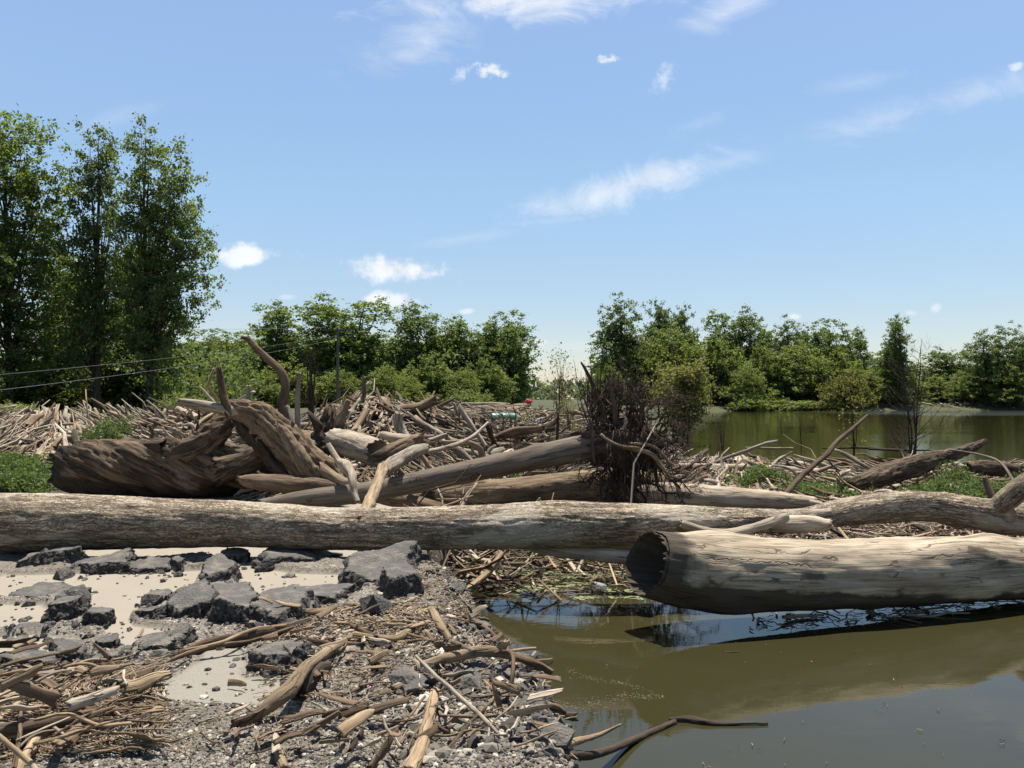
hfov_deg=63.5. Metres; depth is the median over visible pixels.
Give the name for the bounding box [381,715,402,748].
stick
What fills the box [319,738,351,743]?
wood chip
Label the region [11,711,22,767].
stick
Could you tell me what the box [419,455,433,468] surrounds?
driftwood branch
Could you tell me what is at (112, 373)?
poplar tree
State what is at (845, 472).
driftwood branch
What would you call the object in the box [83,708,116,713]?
stick
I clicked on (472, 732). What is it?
wood chip
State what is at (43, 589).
asphalt chunk
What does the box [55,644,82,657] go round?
wood chip
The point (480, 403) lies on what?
log
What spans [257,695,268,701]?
wood chip
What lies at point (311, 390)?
dead bush
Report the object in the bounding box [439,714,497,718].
stick
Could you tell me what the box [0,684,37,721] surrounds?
stick
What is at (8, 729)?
branch
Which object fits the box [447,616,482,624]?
stick
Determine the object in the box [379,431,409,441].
pale branch
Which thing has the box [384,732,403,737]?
wood chip
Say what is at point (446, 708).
stick
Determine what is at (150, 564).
asphalt chunk
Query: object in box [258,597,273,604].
wood chip
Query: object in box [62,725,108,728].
stick
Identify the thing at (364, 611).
wood chip
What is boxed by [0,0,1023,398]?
sky
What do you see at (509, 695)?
wood chip
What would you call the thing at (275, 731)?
wood chip
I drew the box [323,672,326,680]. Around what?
wood chip
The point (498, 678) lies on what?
wood chip
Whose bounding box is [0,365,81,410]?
understory tree
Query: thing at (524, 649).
stick
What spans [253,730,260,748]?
stick
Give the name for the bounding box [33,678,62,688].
wood chip
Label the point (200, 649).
long stick
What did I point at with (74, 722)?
stick
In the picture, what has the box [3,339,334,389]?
power line
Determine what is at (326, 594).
asphalt chunk
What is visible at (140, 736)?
wood chip
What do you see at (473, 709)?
thin stick
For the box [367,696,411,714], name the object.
wood chip
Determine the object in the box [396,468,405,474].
driftwood branch
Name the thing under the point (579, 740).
shore stick
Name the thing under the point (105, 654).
wood chip
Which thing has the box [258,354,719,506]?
slanted log
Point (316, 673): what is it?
wood chip
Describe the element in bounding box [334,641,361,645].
wood chip
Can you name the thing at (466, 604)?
wood chip
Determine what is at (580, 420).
driftwood branch
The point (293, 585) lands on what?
asphalt chunk
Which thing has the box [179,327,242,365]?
cottonwood tree
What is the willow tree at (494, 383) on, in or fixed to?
on the ground at (110, 593)
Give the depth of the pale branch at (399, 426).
14.42 m
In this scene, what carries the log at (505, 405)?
on the ground at (110, 593)
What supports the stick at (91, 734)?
on the twig litter at (156, 707)
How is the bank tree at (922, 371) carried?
on the ground at (110, 593)
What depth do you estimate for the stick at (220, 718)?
3.79 m
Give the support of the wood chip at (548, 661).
on the gravel
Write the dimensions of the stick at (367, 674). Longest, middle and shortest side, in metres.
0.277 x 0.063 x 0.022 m
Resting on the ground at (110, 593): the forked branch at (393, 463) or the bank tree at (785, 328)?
the bank tree at (785, 328)
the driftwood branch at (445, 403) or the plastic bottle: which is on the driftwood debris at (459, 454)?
the driftwood branch at (445, 403)
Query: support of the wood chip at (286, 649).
on the asphalt chunk at (274, 654)
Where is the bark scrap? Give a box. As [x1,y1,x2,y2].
[350,623,378,637]
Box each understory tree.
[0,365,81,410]
[35,356,186,411]
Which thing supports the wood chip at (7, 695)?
on the ground at (110, 593)
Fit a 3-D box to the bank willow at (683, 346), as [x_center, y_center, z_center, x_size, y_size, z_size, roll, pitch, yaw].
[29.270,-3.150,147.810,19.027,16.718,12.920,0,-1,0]
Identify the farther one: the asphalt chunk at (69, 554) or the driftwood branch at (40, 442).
the driftwood branch at (40, 442)
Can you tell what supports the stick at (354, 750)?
on the gravel
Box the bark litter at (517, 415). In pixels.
[427,407,586,460]
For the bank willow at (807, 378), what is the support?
on the ground at (110, 593)
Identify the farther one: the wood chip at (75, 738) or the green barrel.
the green barrel
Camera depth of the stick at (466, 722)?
3.79 m
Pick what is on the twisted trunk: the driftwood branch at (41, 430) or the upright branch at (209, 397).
the upright branch at (209, 397)
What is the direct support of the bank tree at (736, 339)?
on the ground at (110, 593)
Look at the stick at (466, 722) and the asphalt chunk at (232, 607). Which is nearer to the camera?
the stick at (466, 722)
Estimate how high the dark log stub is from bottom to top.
0.117 m
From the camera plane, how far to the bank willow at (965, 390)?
149.38 m
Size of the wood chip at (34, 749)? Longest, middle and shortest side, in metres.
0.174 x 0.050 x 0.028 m
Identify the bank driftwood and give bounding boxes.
[722,401,1023,407]
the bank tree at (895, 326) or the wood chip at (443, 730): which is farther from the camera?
the bank tree at (895, 326)
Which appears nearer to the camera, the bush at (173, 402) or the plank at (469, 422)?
the plank at (469, 422)
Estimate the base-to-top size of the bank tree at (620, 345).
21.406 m
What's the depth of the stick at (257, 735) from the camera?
3.70 m
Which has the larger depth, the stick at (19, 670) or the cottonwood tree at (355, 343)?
the cottonwood tree at (355, 343)
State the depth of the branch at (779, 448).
20.45 m
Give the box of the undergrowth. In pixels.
[0,330,992,412]
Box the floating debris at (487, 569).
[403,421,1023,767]
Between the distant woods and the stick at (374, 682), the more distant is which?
the distant woods
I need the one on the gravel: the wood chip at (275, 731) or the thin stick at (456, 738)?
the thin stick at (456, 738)
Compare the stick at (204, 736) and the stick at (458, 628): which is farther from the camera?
the stick at (458, 628)
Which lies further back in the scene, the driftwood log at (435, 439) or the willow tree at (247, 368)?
the willow tree at (247, 368)
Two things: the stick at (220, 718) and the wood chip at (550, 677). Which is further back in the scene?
the wood chip at (550, 677)
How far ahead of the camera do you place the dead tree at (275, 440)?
12.45 m
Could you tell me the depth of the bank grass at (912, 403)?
148.85 m
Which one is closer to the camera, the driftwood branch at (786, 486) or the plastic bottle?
the plastic bottle
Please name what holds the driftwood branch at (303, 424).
on the driftwood debris at (459, 454)
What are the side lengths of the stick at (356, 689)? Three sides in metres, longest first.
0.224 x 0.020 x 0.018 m
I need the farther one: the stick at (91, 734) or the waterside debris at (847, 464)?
the waterside debris at (847, 464)
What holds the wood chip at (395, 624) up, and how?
on the twig litter at (156, 707)
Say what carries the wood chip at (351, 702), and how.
on the ground at (110, 593)
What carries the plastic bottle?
on the water
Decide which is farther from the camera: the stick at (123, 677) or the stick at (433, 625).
the stick at (433, 625)
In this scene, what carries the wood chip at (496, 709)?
on the ground at (110, 593)
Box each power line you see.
[0,336,332,374]
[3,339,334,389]
[57,327,324,330]
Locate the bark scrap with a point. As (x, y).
(357, 628)
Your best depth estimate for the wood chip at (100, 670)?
4.32 m
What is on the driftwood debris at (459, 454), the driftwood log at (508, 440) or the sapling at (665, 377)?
the driftwood log at (508, 440)
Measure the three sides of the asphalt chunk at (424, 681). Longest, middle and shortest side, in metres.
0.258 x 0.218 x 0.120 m
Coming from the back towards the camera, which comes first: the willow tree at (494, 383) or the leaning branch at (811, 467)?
the willow tree at (494, 383)
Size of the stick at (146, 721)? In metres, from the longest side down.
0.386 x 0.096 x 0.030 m
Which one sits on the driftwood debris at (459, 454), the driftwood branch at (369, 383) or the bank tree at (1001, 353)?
the driftwood branch at (369, 383)
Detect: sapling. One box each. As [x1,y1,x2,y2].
[644,355,714,442]
[653,355,722,444]
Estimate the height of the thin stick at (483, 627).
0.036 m
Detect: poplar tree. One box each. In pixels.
[0,103,90,409]
[0,152,30,395]
[20,239,92,409]
[26,252,114,411]
[49,115,141,412]
[87,239,202,408]
[92,111,229,410]
[100,243,159,411]
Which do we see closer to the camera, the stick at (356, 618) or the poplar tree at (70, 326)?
the stick at (356, 618)
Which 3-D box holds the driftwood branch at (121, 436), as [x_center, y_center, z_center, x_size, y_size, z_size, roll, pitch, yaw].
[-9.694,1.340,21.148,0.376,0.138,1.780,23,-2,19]
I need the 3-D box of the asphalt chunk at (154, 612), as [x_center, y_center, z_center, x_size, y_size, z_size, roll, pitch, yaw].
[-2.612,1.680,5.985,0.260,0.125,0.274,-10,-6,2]
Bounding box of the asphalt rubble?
[0,544,574,767]
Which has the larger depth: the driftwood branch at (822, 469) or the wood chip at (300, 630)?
the driftwood branch at (822, 469)
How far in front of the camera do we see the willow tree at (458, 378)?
97.50 m
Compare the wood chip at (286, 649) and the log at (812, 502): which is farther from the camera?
the log at (812, 502)
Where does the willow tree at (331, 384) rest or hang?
on the ground at (110, 593)
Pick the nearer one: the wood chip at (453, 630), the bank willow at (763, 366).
the wood chip at (453, 630)
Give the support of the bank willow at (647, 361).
on the ground at (110, 593)
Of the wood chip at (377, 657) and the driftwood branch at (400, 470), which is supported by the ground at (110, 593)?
the wood chip at (377, 657)
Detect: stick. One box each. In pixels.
[0,652,59,668]
[0,662,67,676]
[0,676,53,696]
[0,683,65,705]
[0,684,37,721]
[0,728,62,758]
[0,733,37,767]
[7,702,38,719]
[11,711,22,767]
[15,717,70,740]
[23,703,93,740]
[23,715,90,725]
[27,679,77,703]
[30,669,71,683]
[32,718,124,745]
[33,712,131,727]
[51,697,120,737]
[52,726,98,740]
[54,662,132,676]
[57,659,82,668]
[60,691,92,702]
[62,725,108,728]
[66,738,118,747]
[73,653,135,666]
[80,725,129,736]
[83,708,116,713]
[85,727,144,734]
[96,626,293,689]
[99,717,139,719]
[102,679,168,686]
[103,716,178,724]
[112,728,176,730]
[122,669,127,685]
[199,731,218,743]
[203,708,243,724]
[232,702,253,712]
[243,747,270,754]
[249,632,352,725]
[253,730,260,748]
[255,727,259,746]
[274,751,289,767]
[310,701,327,710]
[334,686,363,695]
[339,737,353,767]
[342,617,373,620]
[342,732,355,755]
[343,746,365,755]
[346,729,363,752]
[350,667,388,680]
[352,620,430,642]
[358,650,404,658]
[359,681,390,686]
[372,695,425,735]
[376,717,419,722]
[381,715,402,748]
[387,705,402,717]
[390,682,402,693]
[400,687,439,767]
[403,702,444,719]
[406,725,419,750]
[408,639,434,641]
[411,645,553,675]
[414,654,503,738]
[415,643,450,647]
[416,670,449,675]
[419,689,448,691]
[421,618,444,631]
[424,606,495,635]
[424,691,471,709]
[428,606,454,644]
[433,728,476,736]
[437,701,490,761]
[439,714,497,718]
[440,707,467,726]
[444,703,450,718]
[446,619,462,633]
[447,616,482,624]
[453,713,484,735]
[471,691,508,697]
[472,729,507,735]
[479,659,501,670]
[487,696,517,736]
[494,650,514,683]
[509,647,535,651]
[512,729,561,747]
[518,722,558,733]
[526,695,555,704]
[570,719,677,760]
[571,723,620,745]
[668,715,767,725]
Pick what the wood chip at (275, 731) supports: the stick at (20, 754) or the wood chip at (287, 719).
the wood chip at (287, 719)
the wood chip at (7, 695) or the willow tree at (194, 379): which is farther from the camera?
the willow tree at (194, 379)
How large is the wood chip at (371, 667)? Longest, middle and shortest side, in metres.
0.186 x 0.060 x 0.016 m
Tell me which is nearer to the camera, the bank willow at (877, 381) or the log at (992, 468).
the log at (992, 468)
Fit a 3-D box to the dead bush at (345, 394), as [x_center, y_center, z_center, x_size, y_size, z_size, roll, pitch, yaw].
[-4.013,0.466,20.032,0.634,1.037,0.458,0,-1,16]
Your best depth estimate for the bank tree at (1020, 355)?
149.36 m
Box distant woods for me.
[525,377,591,399]
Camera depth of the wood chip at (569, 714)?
4.43 m
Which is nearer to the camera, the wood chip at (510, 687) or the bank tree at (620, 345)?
the wood chip at (510, 687)
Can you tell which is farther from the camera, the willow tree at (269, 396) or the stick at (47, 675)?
the willow tree at (269, 396)
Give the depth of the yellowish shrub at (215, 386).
79.41 m
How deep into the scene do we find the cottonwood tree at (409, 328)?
110.70 m
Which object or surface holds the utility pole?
on the ground at (110, 593)
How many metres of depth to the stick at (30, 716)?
3.77 m
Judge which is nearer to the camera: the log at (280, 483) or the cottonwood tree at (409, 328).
the log at (280, 483)
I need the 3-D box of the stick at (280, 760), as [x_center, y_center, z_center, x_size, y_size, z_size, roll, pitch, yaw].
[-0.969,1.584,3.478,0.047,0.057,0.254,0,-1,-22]
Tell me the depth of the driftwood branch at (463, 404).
32.78 m
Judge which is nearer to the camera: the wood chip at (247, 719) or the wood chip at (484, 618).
the wood chip at (247, 719)
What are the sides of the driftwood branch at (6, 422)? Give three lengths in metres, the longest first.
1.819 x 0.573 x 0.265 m
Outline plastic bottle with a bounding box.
[590,582,606,589]
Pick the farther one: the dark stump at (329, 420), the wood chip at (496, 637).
the dark stump at (329, 420)
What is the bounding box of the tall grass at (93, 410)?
[0,406,161,414]
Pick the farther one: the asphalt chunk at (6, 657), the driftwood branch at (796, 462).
the driftwood branch at (796, 462)
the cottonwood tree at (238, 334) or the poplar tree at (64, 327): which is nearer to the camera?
the poplar tree at (64, 327)
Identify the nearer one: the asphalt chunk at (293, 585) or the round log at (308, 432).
the asphalt chunk at (293, 585)
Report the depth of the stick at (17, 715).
3.78 m
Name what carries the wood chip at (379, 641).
on the ground at (110, 593)
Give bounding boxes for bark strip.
[173,621,293,656]
[184,624,295,651]
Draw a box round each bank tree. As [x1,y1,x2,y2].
[583,291,650,404]
[638,297,675,364]
[671,304,700,355]
[701,303,766,401]
[703,330,739,357]
[748,322,774,367]
[766,313,806,399]
[793,325,822,355]
[801,318,859,391]
[839,326,874,385]
[863,351,886,379]
[869,313,919,403]
[912,362,940,382]
[920,345,977,383]
[961,320,1023,403]
[970,345,1017,370]
[1001,324,1023,403]
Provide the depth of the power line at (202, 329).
67.84 m
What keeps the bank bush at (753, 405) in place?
on the ground at (110, 593)
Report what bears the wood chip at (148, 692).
on the twig litter at (156, 707)
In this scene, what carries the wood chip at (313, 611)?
on the ground at (110, 593)
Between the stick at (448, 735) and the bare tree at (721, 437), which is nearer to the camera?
the stick at (448, 735)
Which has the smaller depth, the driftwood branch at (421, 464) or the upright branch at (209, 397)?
the upright branch at (209, 397)
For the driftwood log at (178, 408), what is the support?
on the driftwood debris at (45, 417)
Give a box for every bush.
[0,400,41,413]
[151,391,207,410]
[295,344,325,420]
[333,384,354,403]
[440,385,493,406]
[551,386,585,435]
[725,392,776,410]
[769,398,843,410]
[877,394,913,404]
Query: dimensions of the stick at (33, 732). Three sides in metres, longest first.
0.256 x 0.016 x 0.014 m
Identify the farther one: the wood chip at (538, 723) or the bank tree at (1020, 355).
the bank tree at (1020, 355)
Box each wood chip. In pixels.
[0,637,31,647]
[0,663,42,692]
[0,692,18,698]
[0,704,42,710]
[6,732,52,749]
[8,682,61,708]
[9,640,52,653]
[12,638,36,649]
[23,711,37,715]
[30,737,40,754]
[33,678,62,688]
[34,672,65,677]
[38,667,77,674]
[50,723,85,746]
[54,670,88,675]
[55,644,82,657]
[63,685,119,711]
[69,732,83,748]
[73,717,115,727]
[75,665,86,671]
[75,705,115,723]
[78,705,113,710]
[89,664,123,675]
[93,643,112,660]
[94,708,131,717]
[98,700,117,718]
[103,695,154,702]
[113,667,154,687]
[119,670,172,693]
[126,691,152,700]
[128,732,157,743]
[136,679,158,693]
[137,628,143,637]
[225,701,251,716]
[227,678,246,686]
[229,707,266,729]
[233,728,240,737]
[239,724,254,730]
[253,664,278,669]
[254,724,292,740]
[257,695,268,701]
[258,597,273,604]
[262,632,277,640]
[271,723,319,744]
[271,733,281,753]
[275,600,301,607]
[278,708,324,723]
[283,644,290,655]
[286,617,311,626]
[290,626,315,634]
[304,608,329,614]
[307,637,329,645]
[312,709,340,733]
[313,669,320,678]
[314,604,338,619]
[318,692,360,706]
[319,639,344,647]
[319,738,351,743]
[321,706,349,718]
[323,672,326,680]
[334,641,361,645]
[336,709,373,737]
[337,643,346,656]
[337,702,368,719]
[342,629,354,633]
[354,603,381,615]
[355,650,378,653]
[359,665,386,670]
[365,736,381,746]
[367,649,387,664]
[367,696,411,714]
[368,637,391,645]
[378,688,390,694]
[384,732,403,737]
[385,622,406,626]
[405,624,431,627]
[410,647,420,652]
[412,658,423,668]
[413,724,438,739]
[420,638,431,648]
[425,630,436,642]
[433,641,445,648]
[433,722,449,733]
[440,670,475,677]
[442,644,461,651]
[448,624,456,634]
[449,639,475,653]
[451,677,461,686]
[459,594,471,611]
[466,726,485,738]
[467,604,487,619]
[478,616,489,621]
[486,707,502,712]
[489,632,502,641]
[493,680,520,694]
[494,676,503,680]
[497,640,510,649]
[499,694,518,696]
[507,704,552,717]
[525,658,553,667]
[526,688,563,701]
[532,674,562,682]
[532,721,548,728]
[547,702,566,715]
[560,712,578,720]
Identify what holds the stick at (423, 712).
on the gravel
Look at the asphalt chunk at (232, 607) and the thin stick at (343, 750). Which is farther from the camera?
the asphalt chunk at (232, 607)
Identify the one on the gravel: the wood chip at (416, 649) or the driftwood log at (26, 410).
the wood chip at (416, 649)
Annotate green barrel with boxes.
[490,413,515,420]
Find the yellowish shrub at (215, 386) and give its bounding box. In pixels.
[182,376,244,400]
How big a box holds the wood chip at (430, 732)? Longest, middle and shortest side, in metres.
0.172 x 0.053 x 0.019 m
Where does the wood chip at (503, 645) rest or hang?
on the curved stick at (466, 654)
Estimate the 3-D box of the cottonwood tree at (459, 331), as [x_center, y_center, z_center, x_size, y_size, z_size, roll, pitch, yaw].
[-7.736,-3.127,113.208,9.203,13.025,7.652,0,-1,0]
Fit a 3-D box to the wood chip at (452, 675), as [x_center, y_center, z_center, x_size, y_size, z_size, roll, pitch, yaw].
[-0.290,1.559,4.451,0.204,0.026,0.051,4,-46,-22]
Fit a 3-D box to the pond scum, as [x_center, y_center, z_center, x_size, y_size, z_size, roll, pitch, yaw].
[0.401,2.153,8.789,1.828,0.003,1.773,0,-1,0]
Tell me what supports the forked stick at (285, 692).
on the ground at (110, 593)
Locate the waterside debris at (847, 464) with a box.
[641,434,1023,508]
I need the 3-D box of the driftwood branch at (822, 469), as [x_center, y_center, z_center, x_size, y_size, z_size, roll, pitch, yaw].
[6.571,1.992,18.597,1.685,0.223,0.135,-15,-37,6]
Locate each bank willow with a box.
[586,360,629,405]
[614,340,662,403]
[633,320,728,393]
[661,376,722,405]
[677,330,767,404]
[721,362,778,404]
[731,339,803,400]
[756,339,859,403]
[803,346,883,402]
[858,367,902,404]
[910,373,961,404]
[942,367,996,404]
[975,360,1023,406]
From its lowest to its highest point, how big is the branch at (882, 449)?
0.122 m
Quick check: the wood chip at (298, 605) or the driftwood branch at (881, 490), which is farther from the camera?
the driftwood branch at (881, 490)
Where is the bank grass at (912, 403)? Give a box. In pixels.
[703,400,1014,408]
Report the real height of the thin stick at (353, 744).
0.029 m
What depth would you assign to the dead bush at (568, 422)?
21.98 m
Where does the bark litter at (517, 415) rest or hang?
on the ground at (110, 593)
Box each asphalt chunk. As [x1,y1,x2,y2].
[0,650,73,668]
[7,634,28,640]
[8,582,92,597]
[16,545,87,567]
[16,621,67,634]
[40,595,91,622]
[48,639,87,659]
[71,548,137,574]
[81,607,115,629]
[89,650,125,665]
[93,633,121,648]
[118,556,170,574]
[130,606,166,620]
[132,625,197,646]
[136,631,182,650]
[144,588,174,600]
[165,578,219,618]
[170,556,186,571]
[198,553,242,582]
[207,590,259,623]
[210,581,254,593]
[221,547,250,562]
[246,640,314,678]
[250,586,318,624]
[251,547,342,572]
[287,584,298,587]
[294,583,359,604]
[310,600,320,607]
[338,540,421,587]
[376,564,423,599]
[401,672,437,697]
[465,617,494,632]
[467,662,491,682]
[488,663,510,681]
[507,691,552,712]
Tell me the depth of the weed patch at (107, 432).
20.08 m
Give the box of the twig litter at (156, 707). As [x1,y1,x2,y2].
[0,564,557,762]
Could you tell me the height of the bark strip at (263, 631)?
0.110 m
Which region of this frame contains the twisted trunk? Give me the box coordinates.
[44,414,353,498]
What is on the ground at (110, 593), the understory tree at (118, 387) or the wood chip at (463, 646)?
the understory tree at (118, 387)
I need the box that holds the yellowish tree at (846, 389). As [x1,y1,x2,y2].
[814,362,881,410]
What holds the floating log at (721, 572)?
on the water
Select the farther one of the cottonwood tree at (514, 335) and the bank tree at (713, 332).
the bank tree at (713, 332)
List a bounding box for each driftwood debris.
[0,368,262,460]
[229,378,601,504]
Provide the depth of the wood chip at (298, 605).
5.78 m
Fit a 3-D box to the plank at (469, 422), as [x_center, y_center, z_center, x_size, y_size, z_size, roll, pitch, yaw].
[-0.785,0.836,16.489,0.069,0.900,2.199,0,-1,-18]
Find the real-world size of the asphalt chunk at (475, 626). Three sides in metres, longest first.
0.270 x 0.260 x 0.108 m
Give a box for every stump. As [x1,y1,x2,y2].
[307,399,350,458]
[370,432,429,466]
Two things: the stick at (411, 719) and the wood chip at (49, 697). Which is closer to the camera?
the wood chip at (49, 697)
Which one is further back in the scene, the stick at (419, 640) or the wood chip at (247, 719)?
the stick at (419, 640)
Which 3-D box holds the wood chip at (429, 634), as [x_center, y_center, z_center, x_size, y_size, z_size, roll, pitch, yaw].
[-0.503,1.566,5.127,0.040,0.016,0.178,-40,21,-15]
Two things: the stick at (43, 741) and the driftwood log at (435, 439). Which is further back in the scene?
the driftwood log at (435, 439)
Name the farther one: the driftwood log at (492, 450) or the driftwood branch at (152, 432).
the driftwood branch at (152, 432)
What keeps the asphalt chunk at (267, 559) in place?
on the ground at (110, 593)
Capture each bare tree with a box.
[537,342,586,410]
[546,371,561,472]
[712,414,732,448]
[797,405,806,447]
[838,391,866,453]
[874,332,957,455]
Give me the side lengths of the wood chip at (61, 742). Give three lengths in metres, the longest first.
0.280 x 0.076 x 0.027 m
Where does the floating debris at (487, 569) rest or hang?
on the water
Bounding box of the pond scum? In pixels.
[468,570,645,607]
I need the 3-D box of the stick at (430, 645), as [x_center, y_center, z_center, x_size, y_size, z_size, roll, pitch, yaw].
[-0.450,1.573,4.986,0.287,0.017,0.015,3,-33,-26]
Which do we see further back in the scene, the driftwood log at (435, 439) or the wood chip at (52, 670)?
the driftwood log at (435, 439)
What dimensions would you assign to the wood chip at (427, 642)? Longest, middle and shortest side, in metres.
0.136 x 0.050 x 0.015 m
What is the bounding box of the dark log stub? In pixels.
[293,659,332,699]
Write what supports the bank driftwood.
on the ground at (110, 593)
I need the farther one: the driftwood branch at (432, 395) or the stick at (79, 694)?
the driftwood branch at (432, 395)
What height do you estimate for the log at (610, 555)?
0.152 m
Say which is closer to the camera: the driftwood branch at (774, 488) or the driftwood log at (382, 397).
the driftwood branch at (774, 488)
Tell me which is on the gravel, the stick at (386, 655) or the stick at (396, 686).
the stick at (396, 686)
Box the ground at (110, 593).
[0,399,1023,767]
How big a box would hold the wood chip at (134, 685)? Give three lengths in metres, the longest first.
0.266 x 0.072 x 0.029 m
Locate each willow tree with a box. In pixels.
[169,371,228,398]
[225,363,271,400]
[239,376,295,408]
[254,358,329,407]
[314,367,367,403]
[366,361,412,401]
[393,374,430,403]
[398,350,464,404]
[434,367,493,401]
[460,353,519,403]
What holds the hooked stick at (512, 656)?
on the stick at (491, 695)
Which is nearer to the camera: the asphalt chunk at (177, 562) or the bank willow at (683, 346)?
the asphalt chunk at (177, 562)
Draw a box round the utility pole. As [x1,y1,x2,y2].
[324,326,350,403]
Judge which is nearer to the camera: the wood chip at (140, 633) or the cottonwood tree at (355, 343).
the wood chip at (140, 633)
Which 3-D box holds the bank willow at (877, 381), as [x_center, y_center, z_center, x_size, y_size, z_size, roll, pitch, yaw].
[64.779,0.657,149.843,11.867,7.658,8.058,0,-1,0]
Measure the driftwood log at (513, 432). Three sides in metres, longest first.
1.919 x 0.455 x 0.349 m
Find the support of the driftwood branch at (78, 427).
on the driftwood debris at (45, 417)
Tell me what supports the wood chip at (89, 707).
on the twig litter at (156, 707)
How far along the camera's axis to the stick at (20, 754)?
3.37 m
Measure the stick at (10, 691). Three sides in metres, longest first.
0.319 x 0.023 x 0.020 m
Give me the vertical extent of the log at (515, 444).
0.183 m
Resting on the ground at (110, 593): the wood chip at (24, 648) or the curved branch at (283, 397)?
the wood chip at (24, 648)
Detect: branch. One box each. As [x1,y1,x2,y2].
[0,419,9,435]
[0,709,139,737]
[1,438,44,447]
[17,732,50,767]
[21,431,52,444]
[30,427,53,436]
[48,435,81,451]
[62,423,81,431]
[110,430,137,437]
[116,403,134,419]
[148,424,154,437]
[182,413,214,438]
[200,387,214,401]
[240,335,294,420]
[245,385,250,400]
[285,405,316,444]
[295,372,300,428]
[301,420,355,428]
[305,427,357,431]
[319,394,326,415]
[326,442,360,502]
[345,395,385,405]
[352,381,371,404]
[352,462,365,467]
[356,443,429,518]
[361,375,366,400]
[377,402,418,415]
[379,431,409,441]
[380,424,387,431]
[393,410,408,433]
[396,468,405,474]
[404,411,461,446]
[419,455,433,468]
[419,457,424,469]
[426,421,488,453]
[430,391,436,420]
[432,430,438,461]
[436,396,456,411]
[441,439,478,456]
[452,402,469,407]
[452,412,462,423]
[533,410,550,420]
[559,404,583,416]
[571,418,588,422]
[702,478,731,486]
[714,440,777,463]
[745,447,793,449]
[762,482,778,490]
[771,451,791,464]
[771,464,801,481]
[779,472,802,492]
[782,461,809,465]
[784,414,868,492]
[785,456,820,467]
[790,461,841,474]
[791,458,825,476]
[822,447,876,448]
[828,469,850,488]
[834,448,871,468]
[836,477,849,494]
[868,448,930,451]
[872,489,891,492]
[904,475,929,482]
[949,449,1013,480]
[982,475,994,498]
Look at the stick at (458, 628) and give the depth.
5.36 m
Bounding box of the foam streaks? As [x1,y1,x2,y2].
[558,673,663,708]
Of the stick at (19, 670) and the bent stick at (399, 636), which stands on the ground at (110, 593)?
the bent stick at (399, 636)
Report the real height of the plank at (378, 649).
0.058 m
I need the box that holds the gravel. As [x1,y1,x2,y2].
[0,565,578,767]
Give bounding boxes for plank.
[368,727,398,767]
[371,647,381,669]
[458,403,487,451]
[491,677,502,712]
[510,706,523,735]
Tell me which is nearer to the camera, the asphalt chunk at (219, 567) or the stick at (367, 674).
the stick at (367, 674)
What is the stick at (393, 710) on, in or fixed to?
on the gravel
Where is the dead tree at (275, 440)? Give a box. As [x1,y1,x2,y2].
[176,364,359,484]
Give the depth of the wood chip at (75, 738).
3.54 m
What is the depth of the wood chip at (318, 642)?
5.12 m
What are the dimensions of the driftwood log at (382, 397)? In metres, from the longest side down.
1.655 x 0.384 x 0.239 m
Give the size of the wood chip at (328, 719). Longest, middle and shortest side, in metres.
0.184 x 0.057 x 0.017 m
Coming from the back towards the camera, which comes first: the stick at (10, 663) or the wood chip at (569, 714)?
the stick at (10, 663)
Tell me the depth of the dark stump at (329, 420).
14.80 m
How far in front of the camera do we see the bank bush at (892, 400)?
148.70 m
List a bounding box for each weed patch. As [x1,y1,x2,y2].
[0,445,62,493]
[68,411,140,444]
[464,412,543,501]
[687,460,901,500]
[891,459,1021,498]
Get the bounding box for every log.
[10,436,27,444]
[19,408,30,414]
[130,419,174,425]
[175,406,198,419]
[181,422,195,430]
[235,474,339,493]
[238,430,312,444]
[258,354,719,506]
[323,428,386,466]
[358,392,389,401]
[376,494,454,506]
[382,394,439,413]
[384,434,437,442]
[419,470,667,504]
[428,432,448,445]
[441,440,485,457]
[446,402,510,405]
[472,403,529,408]
[476,444,504,458]
[487,442,534,448]
[494,425,546,441]
[503,439,516,441]
[512,418,532,426]
[524,547,629,563]
[614,546,631,549]
[618,482,816,508]
[625,530,1023,614]
[668,463,831,473]
[688,474,708,483]
[758,489,822,505]
[843,439,987,490]
[965,460,1023,477]
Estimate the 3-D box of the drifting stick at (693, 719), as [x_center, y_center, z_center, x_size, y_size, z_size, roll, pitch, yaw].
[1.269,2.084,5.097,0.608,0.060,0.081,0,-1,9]
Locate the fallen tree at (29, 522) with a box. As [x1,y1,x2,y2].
[0,472,1023,551]
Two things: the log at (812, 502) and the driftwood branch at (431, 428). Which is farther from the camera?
the driftwood branch at (431, 428)
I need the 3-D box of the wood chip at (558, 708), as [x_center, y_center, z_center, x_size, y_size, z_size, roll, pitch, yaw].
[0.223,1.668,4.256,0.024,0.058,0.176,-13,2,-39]
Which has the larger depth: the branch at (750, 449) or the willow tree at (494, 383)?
the willow tree at (494, 383)
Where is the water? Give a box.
[451,411,1023,767]
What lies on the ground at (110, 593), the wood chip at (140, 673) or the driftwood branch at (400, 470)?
the wood chip at (140, 673)
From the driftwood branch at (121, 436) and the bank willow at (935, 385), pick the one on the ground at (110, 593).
the bank willow at (935, 385)
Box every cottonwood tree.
[161,345,211,379]
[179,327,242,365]
[188,336,264,349]
[220,329,265,346]
[227,335,259,379]
[239,299,314,389]
[286,291,401,406]
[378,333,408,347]
[382,300,457,399]
[435,314,482,380]
[458,320,504,389]
[478,308,545,402]
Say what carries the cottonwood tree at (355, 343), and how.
on the ground at (110, 593)
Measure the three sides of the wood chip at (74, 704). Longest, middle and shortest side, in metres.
0.242 x 0.064 x 0.025 m
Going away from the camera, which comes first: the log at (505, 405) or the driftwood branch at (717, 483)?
the driftwood branch at (717, 483)

